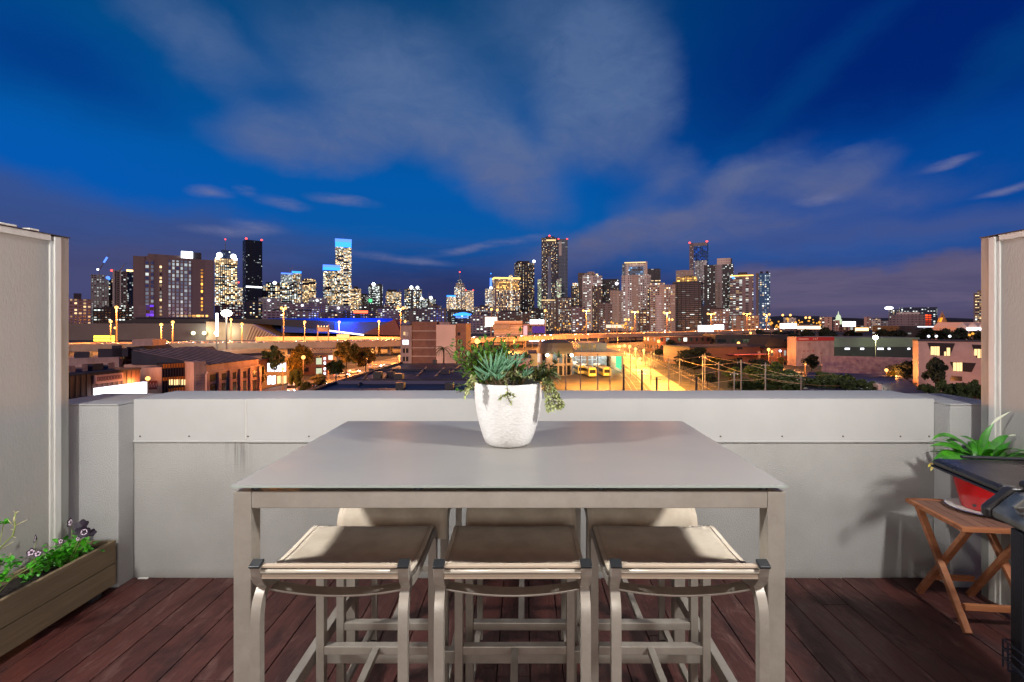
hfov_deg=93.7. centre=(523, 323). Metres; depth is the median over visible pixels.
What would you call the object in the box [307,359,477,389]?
dark flat roof
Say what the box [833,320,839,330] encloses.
building
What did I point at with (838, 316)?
domed building
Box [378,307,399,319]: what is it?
building
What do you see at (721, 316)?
building
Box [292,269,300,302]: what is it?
office tower
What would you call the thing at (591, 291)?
apartment tower
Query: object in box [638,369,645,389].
tram pole
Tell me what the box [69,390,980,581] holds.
parapet wall
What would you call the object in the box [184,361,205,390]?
brick pier building
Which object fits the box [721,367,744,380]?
tree
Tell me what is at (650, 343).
office building
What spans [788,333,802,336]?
tree
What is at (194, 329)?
exhibition hall
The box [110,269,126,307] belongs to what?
apartment tower
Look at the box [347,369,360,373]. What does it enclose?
car
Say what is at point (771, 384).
tree
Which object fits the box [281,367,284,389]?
street lamp
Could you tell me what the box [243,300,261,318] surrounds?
building
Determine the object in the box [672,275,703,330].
apartment tower
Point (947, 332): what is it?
tree
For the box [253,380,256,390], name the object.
window
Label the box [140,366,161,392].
shop building
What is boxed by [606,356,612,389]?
tram pole
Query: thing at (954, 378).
window
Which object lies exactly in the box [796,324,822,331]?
building
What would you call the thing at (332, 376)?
road
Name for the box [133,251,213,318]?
hotel building
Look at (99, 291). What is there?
unfinished tower
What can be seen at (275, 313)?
building
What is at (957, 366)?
window
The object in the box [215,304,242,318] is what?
building
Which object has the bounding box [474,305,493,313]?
building
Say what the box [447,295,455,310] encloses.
office tower
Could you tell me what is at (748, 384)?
tree
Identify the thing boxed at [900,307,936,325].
apartment block
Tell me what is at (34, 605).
planter box
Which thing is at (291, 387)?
van
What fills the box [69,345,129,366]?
flat roof building
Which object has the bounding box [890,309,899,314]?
building
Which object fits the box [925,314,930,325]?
sign tower
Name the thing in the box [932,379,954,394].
tree
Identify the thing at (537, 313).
building
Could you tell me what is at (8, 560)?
snapdragon plant
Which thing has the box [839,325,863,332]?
building
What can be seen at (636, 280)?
apartment tower
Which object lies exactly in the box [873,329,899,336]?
tree
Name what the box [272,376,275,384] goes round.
lit window
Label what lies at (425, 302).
office block
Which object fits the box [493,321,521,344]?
commercial building
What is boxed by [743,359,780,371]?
tree
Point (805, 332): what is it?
tree
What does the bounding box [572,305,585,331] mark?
building
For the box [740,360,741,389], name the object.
tram pole
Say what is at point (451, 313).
building
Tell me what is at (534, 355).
shed
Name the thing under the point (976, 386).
tree
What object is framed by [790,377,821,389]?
tree
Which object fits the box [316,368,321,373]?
stair window
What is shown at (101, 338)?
advertising board
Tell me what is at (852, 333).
tree
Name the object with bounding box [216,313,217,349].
light column
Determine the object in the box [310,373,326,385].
tree
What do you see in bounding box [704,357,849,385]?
tram wire
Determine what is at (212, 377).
window
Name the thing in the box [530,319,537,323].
billboard
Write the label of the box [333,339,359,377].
tree
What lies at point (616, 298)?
apartment block
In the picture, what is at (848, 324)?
billboard
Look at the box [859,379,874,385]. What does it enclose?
tree
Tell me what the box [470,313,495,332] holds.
building
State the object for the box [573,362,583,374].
tram
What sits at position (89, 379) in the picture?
showroom building
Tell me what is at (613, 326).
billboard
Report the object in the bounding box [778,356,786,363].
tree
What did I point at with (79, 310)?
apartment block
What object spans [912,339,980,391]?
modern house
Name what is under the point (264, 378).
tree
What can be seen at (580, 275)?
apartment tower
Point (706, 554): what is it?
bar stool
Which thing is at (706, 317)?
building
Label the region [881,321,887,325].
building
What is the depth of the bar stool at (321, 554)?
1.48 m
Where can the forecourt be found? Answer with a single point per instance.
(588, 383)
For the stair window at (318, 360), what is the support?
in the office building at (323, 358)
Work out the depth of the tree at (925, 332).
328.04 m
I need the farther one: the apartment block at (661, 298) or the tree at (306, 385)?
the apartment block at (661, 298)
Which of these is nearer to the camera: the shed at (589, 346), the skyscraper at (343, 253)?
the shed at (589, 346)
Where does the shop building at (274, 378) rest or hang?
on the ground at (385, 355)
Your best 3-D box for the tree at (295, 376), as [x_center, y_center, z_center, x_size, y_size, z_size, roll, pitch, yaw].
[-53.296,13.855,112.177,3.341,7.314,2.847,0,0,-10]
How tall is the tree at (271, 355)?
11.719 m
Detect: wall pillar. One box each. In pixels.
[69,401,133,586]
[934,401,980,586]
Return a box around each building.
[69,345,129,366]
[69,362,146,398]
[93,306,132,322]
[123,339,215,366]
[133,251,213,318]
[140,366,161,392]
[156,363,184,392]
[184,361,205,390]
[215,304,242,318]
[220,349,262,354]
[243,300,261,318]
[246,355,290,388]
[258,298,280,310]
[262,309,287,318]
[281,303,326,317]
[291,310,319,317]
[301,350,335,374]
[308,298,327,311]
[320,312,342,317]
[328,305,350,312]
[343,311,376,317]
[358,304,383,317]
[361,294,368,304]
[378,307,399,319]
[384,303,399,308]
[401,309,412,323]
[413,307,446,321]
[428,304,440,307]
[447,309,473,324]
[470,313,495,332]
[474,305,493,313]
[493,310,530,323]
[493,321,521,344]
[522,324,544,343]
[529,308,543,323]
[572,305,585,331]
[599,301,611,331]
[638,309,649,331]
[643,336,709,351]
[703,304,716,324]
[703,334,787,343]
[710,308,729,329]
[730,314,758,333]
[747,336,786,364]
[783,318,795,322]
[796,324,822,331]
[819,317,831,330]
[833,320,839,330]
[835,311,841,323]
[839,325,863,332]
[864,317,870,329]
[872,319,880,325]
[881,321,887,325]
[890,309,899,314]
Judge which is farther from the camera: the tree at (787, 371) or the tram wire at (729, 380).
the tree at (787, 371)
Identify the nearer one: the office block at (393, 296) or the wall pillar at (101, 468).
the wall pillar at (101, 468)
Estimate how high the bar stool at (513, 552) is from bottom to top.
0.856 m
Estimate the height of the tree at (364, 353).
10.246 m
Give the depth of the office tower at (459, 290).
2550.92 m
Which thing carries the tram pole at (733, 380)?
on the yard at (686, 382)
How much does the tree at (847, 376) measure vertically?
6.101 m
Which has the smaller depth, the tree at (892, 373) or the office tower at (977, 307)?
the tree at (892, 373)
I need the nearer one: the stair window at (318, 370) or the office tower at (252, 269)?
the stair window at (318, 370)
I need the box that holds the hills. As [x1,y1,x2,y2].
[770,316,972,326]
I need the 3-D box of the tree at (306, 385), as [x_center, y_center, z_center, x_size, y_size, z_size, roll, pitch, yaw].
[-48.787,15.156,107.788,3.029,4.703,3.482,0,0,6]
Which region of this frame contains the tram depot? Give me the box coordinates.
[573,348,623,372]
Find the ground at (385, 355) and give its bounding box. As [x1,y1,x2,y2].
[69,327,979,399]
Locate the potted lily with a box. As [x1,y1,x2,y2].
[922,411,1023,511]
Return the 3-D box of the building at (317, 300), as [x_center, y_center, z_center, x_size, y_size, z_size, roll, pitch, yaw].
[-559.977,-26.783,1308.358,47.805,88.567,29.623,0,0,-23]
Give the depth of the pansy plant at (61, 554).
2.51 m
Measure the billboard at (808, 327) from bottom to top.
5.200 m
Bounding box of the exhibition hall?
[69,319,343,339]
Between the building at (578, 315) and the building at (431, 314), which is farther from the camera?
the building at (431, 314)
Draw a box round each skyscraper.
[335,237,351,305]
[541,235,556,299]
[557,238,567,296]
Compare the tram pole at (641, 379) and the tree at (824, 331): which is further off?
the tree at (824, 331)
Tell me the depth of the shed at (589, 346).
185.00 m
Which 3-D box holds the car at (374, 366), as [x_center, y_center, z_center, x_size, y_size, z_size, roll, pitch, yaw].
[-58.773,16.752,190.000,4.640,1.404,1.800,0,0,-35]
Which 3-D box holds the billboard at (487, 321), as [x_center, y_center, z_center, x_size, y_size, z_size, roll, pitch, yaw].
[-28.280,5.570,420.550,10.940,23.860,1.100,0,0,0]
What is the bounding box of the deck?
[0,578,1010,681]
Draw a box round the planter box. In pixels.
[0,540,115,656]
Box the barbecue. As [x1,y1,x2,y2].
[931,455,1023,681]
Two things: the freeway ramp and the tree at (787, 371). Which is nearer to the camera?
the tree at (787, 371)
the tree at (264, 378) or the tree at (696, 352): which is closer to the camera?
the tree at (264, 378)
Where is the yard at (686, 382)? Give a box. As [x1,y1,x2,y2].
[607,346,723,389]
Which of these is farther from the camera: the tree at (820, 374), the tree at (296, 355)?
the tree at (296, 355)
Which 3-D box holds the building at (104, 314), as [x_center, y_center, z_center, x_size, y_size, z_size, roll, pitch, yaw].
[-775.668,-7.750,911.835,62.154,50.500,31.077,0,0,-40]
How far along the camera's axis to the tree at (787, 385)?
106.64 m
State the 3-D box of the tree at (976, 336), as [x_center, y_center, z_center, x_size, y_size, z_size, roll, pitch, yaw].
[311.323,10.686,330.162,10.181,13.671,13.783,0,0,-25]
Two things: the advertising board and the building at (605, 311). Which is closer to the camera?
the advertising board
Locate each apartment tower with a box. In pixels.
[109,279,112,305]
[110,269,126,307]
[126,269,132,307]
[492,275,520,311]
[514,260,534,311]
[571,283,579,306]
[578,273,586,306]
[582,272,601,329]
[602,279,619,302]
[622,262,650,330]
[647,269,660,282]
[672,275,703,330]
[676,270,693,276]
[689,241,707,305]
[704,258,733,308]
[729,272,752,315]
[756,271,769,328]
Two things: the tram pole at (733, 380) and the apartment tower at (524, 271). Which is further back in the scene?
the apartment tower at (524, 271)
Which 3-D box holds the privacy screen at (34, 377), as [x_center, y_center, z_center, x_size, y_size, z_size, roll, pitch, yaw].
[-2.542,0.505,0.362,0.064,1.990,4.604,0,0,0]
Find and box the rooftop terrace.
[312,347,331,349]
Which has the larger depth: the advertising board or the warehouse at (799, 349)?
the advertising board
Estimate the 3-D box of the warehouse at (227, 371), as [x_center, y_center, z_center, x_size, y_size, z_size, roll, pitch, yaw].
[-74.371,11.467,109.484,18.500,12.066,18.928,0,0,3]
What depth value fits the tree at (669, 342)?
222.88 m
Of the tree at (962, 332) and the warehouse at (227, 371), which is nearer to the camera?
the warehouse at (227, 371)
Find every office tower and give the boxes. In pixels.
[215,239,237,305]
[243,238,262,301]
[281,273,291,282]
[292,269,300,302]
[323,264,339,304]
[351,286,360,310]
[369,283,382,305]
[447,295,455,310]
[454,271,465,308]
[465,290,473,310]
[485,289,491,306]
[538,279,540,308]
[557,279,560,297]
[973,290,980,321]
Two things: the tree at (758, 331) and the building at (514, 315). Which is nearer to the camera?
the tree at (758, 331)
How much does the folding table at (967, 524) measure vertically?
0.522 m
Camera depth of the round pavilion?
162.85 m
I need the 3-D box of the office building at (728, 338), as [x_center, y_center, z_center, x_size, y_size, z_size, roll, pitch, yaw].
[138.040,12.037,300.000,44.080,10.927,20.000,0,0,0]
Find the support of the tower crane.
on the unfinished tower at (99, 291)
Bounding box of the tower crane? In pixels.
[97,255,108,274]
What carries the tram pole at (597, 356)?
on the forecourt
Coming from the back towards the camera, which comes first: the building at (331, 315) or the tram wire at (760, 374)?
the building at (331, 315)
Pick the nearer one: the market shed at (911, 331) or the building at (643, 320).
the market shed at (911, 331)
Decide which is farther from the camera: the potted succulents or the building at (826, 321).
the building at (826, 321)
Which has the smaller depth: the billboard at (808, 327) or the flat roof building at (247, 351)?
the flat roof building at (247, 351)
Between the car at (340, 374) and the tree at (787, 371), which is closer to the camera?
the tree at (787, 371)
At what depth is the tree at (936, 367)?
111.02 m
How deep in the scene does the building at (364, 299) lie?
2401.05 m
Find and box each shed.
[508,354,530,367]
[527,350,537,365]
[572,341,606,366]
[663,343,766,363]
[872,326,933,336]
[931,322,980,339]
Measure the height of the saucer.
0.018 m
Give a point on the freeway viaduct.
(288, 345)
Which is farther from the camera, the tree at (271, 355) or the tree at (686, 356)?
the tree at (686, 356)
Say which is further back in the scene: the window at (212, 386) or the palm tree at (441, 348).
the palm tree at (441, 348)
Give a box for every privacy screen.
[0,222,69,574]
[979,229,1023,604]
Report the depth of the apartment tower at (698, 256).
1599.29 m
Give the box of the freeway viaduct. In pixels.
[69,328,802,356]
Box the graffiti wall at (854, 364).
[821,355,911,380]
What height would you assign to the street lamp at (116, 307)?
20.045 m
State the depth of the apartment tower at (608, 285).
1400.89 m
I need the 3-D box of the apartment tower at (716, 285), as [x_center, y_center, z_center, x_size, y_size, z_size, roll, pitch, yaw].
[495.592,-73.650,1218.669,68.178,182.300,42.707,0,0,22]
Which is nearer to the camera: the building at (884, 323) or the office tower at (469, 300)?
the building at (884, 323)
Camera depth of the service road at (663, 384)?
162.68 m
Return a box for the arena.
[452,312,469,324]
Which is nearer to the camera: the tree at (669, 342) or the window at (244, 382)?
the window at (244, 382)
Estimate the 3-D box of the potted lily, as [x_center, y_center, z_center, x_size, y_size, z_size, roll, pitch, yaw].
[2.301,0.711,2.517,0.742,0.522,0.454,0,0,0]
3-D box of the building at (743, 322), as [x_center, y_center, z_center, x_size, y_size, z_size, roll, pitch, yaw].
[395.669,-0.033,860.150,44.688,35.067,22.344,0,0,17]
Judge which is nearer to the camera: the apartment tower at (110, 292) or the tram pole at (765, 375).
the tram pole at (765, 375)
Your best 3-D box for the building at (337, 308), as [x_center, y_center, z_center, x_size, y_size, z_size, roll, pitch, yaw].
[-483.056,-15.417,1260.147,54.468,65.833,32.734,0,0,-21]
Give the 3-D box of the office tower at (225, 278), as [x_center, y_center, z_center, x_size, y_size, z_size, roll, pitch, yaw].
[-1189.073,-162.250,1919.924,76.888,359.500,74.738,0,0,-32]
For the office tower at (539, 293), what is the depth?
1900.09 m
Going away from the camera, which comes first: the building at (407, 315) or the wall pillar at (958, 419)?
the wall pillar at (958, 419)
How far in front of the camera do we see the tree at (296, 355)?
126.03 m
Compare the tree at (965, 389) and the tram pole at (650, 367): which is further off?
the tram pole at (650, 367)
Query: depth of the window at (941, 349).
120.13 m
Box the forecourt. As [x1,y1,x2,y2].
[542,371,627,389]
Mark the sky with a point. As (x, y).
(859, 155)
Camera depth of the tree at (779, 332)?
326.71 m
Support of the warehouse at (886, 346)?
on the ground at (385, 355)
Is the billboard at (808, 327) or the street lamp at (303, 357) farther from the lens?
the billboard at (808, 327)
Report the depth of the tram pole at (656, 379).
99.81 m
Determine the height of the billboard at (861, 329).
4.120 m
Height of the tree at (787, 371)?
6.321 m
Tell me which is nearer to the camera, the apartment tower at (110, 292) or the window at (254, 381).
the window at (254, 381)
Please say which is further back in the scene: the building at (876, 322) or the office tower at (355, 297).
the office tower at (355, 297)
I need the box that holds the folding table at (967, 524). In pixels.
[905,498,1014,633]
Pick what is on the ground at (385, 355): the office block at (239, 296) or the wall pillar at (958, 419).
the office block at (239, 296)
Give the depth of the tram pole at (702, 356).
119.91 m
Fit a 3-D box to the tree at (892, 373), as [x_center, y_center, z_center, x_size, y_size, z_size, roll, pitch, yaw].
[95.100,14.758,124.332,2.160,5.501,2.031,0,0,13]
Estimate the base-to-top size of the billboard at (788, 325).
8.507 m
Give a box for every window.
[210,374,215,381]
[210,384,215,390]
[222,383,225,390]
[243,381,245,390]
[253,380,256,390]
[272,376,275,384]
[277,376,280,383]
[316,358,321,363]
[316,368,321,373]
[928,343,954,355]
[950,362,975,371]
[950,376,961,380]
[972,345,980,357]
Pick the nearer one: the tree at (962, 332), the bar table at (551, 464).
the bar table at (551, 464)
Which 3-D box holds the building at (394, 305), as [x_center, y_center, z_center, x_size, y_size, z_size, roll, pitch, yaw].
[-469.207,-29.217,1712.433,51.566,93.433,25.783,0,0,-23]
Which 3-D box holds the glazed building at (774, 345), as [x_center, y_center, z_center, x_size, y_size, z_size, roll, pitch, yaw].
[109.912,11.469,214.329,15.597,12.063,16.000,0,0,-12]
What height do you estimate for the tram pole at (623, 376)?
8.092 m
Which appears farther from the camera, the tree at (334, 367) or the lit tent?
the lit tent
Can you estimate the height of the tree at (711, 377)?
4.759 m
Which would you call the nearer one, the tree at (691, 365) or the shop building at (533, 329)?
the tree at (691, 365)
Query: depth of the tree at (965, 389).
95.31 m
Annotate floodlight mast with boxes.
[221,310,231,349]
[873,335,877,356]
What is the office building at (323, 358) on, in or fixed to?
on the ground at (385, 355)
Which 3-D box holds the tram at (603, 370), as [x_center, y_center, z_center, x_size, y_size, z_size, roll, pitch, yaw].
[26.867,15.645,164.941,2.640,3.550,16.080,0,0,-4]
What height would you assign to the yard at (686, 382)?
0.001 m
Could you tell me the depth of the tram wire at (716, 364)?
111.35 m
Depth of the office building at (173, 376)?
98.31 m
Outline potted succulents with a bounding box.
[447,326,565,447]
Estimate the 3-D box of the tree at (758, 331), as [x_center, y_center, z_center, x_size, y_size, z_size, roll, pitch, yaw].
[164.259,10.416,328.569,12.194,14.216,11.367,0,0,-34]
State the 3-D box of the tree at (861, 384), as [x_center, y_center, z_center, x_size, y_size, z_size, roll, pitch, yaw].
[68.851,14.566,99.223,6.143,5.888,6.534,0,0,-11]
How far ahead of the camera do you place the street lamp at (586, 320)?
429.85 m
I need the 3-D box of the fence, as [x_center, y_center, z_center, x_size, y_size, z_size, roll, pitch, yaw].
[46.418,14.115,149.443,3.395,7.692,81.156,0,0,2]
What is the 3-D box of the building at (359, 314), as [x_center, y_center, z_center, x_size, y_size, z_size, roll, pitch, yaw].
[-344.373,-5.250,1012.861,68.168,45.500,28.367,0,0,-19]
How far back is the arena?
1300.00 m
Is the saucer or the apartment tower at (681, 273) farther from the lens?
the apartment tower at (681, 273)
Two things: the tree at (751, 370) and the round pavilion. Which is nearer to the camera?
the tree at (751, 370)
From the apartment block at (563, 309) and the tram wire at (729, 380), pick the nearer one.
the tram wire at (729, 380)
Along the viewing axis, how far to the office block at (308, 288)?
1999.04 m
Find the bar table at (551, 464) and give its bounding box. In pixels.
[231,421,787,681]
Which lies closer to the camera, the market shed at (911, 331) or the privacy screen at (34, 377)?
the privacy screen at (34, 377)
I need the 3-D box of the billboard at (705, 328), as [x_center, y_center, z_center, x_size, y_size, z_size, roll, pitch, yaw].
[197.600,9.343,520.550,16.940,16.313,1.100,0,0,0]
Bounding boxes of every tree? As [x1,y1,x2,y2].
[260,365,267,382]
[261,345,285,370]
[286,343,314,388]
[288,368,303,389]
[299,381,314,389]
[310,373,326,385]
[325,360,344,380]
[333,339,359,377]
[353,347,375,371]
[434,346,451,362]
[651,349,662,358]
[666,339,680,344]
[673,354,695,370]
[676,359,701,374]
[677,347,710,361]
[694,371,717,388]
[700,357,728,376]
[711,359,749,379]
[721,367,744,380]
[727,378,764,389]
[742,363,764,377]
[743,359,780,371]
[753,373,782,389]
[755,329,772,333]
[762,361,783,389]
[773,330,789,336]
[777,373,806,389]
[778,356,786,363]
[782,369,801,380]
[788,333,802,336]
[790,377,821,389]
[800,329,815,336]
[801,354,818,371]
[814,371,835,378]
[818,327,837,335]
[821,377,856,388]
[830,374,855,379]
[841,379,876,389]
[843,330,862,335]
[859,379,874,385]
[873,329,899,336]
[886,361,912,379]
[886,371,895,375]
[894,329,908,336]
[915,327,944,338]
[916,383,935,392]
[921,356,948,387]
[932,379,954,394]
[938,328,960,339]
[947,382,974,397]
[951,327,968,339]
[961,379,980,399]
[968,330,980,339]
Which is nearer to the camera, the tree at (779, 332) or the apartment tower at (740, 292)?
the tree at (779, 332)
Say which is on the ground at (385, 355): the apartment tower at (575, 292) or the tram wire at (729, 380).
the apartment tower at (575, 292)
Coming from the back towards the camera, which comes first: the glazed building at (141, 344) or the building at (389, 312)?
the building at (389, 312)
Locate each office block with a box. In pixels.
[237,282,242,305]
[262,281,296,302]
[302,279,315,302]
[386,289,400,307]
[404,286,421,310]
[419,296,435,307]
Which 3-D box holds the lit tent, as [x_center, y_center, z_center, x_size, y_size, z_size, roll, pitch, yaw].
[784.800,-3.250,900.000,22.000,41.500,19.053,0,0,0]
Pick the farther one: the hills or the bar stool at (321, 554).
the hills
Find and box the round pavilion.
[537,339,573,375]
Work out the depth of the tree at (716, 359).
159.51 m
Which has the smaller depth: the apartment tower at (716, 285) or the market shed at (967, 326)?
the market shed at (967, 326)
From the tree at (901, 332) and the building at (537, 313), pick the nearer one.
the tree at (901, 332)
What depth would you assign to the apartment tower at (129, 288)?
997.62 m
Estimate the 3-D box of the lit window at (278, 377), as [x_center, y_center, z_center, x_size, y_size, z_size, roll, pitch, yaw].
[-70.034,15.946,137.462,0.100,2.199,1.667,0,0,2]
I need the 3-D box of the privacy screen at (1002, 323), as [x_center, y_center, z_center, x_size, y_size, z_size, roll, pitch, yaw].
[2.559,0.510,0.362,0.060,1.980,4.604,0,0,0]
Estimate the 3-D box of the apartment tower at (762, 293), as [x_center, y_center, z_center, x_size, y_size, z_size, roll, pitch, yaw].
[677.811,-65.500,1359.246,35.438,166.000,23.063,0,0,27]
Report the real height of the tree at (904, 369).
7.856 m
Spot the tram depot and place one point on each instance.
(617, 359)
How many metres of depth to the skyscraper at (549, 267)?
1699.80 m
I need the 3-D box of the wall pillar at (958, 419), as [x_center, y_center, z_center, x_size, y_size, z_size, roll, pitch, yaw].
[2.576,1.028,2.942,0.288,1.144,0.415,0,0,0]
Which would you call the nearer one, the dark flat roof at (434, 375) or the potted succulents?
the potted succulents
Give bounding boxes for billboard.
[337,334,349,337]
[485,317,496,326]
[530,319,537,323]
[606,325,623,327]
[698,325,713,333]
[714,325,723,333]
[780,323,796,328]
[797,326,819,328]
[842,321,855,334]
[855,328,867,330]
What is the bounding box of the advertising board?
[94,336,114,341]
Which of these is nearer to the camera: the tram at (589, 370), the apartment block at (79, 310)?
the tram at (589, 370)
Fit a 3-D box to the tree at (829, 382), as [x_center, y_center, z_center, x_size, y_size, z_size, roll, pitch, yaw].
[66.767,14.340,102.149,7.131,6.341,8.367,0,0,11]
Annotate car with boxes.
[334,373,349,377]
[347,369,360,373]
[369,364,381,367]
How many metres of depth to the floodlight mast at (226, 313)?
234.42 m
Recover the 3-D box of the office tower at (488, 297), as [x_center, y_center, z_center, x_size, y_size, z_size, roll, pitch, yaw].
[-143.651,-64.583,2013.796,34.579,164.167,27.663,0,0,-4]
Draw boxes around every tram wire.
[659,362,797,377]
[686,371,831,375]
[691,378,799,383]
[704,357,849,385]
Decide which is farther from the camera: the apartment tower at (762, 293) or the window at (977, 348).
the apartment tower at (762, 293)
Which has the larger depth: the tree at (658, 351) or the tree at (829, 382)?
the tree at (658, 351)
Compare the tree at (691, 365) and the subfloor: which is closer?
the subfloor
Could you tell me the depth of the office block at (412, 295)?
2398.23 m
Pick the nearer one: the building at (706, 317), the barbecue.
the barbecue
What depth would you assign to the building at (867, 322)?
1500.03 m
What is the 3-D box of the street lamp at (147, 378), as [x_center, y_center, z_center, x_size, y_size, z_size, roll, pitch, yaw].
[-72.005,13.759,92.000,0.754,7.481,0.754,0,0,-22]
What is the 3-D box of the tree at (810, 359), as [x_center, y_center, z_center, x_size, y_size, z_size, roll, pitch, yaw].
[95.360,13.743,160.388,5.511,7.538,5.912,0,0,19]
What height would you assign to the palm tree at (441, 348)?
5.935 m
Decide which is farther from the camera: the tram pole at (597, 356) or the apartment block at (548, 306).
the apartment block at (548, 306)
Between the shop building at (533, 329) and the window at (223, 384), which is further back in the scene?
the shop building at (533, 329)
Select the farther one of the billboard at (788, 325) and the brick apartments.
the billboard at (788, 325)
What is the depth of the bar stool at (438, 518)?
1.85 m
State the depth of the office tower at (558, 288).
1650.01 m
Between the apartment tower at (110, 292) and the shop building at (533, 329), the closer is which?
the shop building at (533, 329)
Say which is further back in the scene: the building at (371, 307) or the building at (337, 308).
the building at (371, 307)
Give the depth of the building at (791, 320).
1499.02 m
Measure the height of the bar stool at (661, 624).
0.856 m
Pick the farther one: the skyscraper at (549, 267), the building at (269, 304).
the skyscraper at (549, 267)
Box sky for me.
[0,0,1023,318]
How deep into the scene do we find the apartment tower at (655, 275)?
1498.13 m
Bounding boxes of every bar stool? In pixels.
[248,525,437,681]
[336,508,461,681]
[432,525,591,681]
[466,508,576,681]
[576,508,697,681]
[589,525,770,681]
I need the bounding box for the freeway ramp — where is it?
[256,337,482,348]
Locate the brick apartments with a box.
[400,322,470,362]
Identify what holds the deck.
on the subfloor
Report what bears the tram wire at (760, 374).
attached to the tram pole at (765, 375)
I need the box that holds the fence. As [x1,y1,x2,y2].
[642,351,710,389]
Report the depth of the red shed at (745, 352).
207.29 m
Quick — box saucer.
[944,498,982,514]
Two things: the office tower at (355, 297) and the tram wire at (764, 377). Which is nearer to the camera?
the tram wire at (764, 377)
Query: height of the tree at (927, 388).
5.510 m
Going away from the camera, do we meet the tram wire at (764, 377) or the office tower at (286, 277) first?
the tram wire at (764, 377)
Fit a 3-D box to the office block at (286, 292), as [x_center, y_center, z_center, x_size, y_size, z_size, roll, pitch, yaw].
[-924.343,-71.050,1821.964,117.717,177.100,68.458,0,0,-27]
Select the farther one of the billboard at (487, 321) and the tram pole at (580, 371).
the billboard at (487, 321)
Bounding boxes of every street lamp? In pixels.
[114,306,118,342]
[145,376,149,392]
[280,307,286,340]
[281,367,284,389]
[301,355,304,382]
[397,307,404,339]
[490,308,492,335]
[582,310,589,334]
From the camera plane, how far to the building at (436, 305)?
1700.47 m
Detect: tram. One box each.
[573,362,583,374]
[582,364,596,376]
[593,363,610,376]
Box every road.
[262,362,397,390]
[347,354,400,364]
[612,349,684,389]
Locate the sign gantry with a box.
[317,325,328,340]
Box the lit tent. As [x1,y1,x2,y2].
[936,312,946,323]
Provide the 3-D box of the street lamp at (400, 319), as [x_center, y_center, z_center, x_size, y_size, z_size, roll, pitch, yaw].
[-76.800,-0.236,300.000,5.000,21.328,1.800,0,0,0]
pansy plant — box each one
[17,535,43,582]
[29,518,104,572]
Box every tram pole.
[565,355,568,389]
[577,355,583,389]
[594,354,600,389]
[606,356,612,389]
[620,364,627,389]
[633,352,638,379]
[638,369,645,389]
[650,351,650,384]
[652,377,660,389]
[665,358,672,389]
[676,358,682,385]
[699,354,705,389]
[704,353,705,389]
[730,371,737,389]
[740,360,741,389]
[761,362,769,389]
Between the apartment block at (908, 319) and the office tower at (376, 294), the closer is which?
the apartment block at (908, 319)
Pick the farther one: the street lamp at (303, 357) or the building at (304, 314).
the building at (304, 314)
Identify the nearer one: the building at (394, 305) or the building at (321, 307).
the building at (321, 307)
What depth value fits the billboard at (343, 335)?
300.00 m
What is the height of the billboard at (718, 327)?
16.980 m
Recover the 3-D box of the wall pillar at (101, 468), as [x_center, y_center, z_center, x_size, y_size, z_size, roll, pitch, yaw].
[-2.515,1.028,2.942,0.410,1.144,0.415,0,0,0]
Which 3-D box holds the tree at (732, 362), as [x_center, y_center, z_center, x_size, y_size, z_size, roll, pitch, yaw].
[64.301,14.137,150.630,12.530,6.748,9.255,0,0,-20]
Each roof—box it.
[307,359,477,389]
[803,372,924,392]
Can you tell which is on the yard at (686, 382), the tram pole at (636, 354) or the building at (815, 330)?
the tram pole at (636, 354)
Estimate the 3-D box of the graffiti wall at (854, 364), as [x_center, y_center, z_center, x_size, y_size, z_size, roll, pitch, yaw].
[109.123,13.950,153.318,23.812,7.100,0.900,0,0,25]
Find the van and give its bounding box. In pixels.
[287,383,297,389]
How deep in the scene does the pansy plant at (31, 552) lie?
2.34 m
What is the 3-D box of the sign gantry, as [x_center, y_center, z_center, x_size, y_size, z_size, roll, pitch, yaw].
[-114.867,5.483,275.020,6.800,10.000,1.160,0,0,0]
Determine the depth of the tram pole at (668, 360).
117.92 m
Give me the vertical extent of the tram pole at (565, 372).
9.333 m
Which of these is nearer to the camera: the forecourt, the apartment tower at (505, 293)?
the forecourt
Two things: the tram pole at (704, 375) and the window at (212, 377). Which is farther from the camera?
the tram pole at (704, 375)
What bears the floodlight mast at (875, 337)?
on the ground at (385, 355)
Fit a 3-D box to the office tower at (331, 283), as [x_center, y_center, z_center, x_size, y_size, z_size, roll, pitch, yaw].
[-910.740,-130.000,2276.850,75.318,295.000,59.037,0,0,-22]
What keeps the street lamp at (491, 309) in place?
on the ground at (385, 355)
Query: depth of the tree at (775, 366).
127.02 m
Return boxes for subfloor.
[464,582,563,681]
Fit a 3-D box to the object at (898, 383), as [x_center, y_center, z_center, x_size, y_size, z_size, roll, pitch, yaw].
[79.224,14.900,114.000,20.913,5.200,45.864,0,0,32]
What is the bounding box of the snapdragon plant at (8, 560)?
[0,511,41,591]
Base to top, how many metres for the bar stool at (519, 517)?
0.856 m
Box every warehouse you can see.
[124,346,261,390]
[787,336,833,365]
[804,336,919,357]
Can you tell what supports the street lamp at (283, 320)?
on the freeway viaduct
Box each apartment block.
[69,293,90,322]
[541,300,554,330]
[555,297,571,330]
[610,290,621,330]
[648,283,674,331]
[889,312,924,325]
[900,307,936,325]
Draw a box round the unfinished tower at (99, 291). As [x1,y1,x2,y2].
[91,274,109,314]
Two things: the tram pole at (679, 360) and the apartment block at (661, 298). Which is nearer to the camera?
the tram pole at (679, 360)

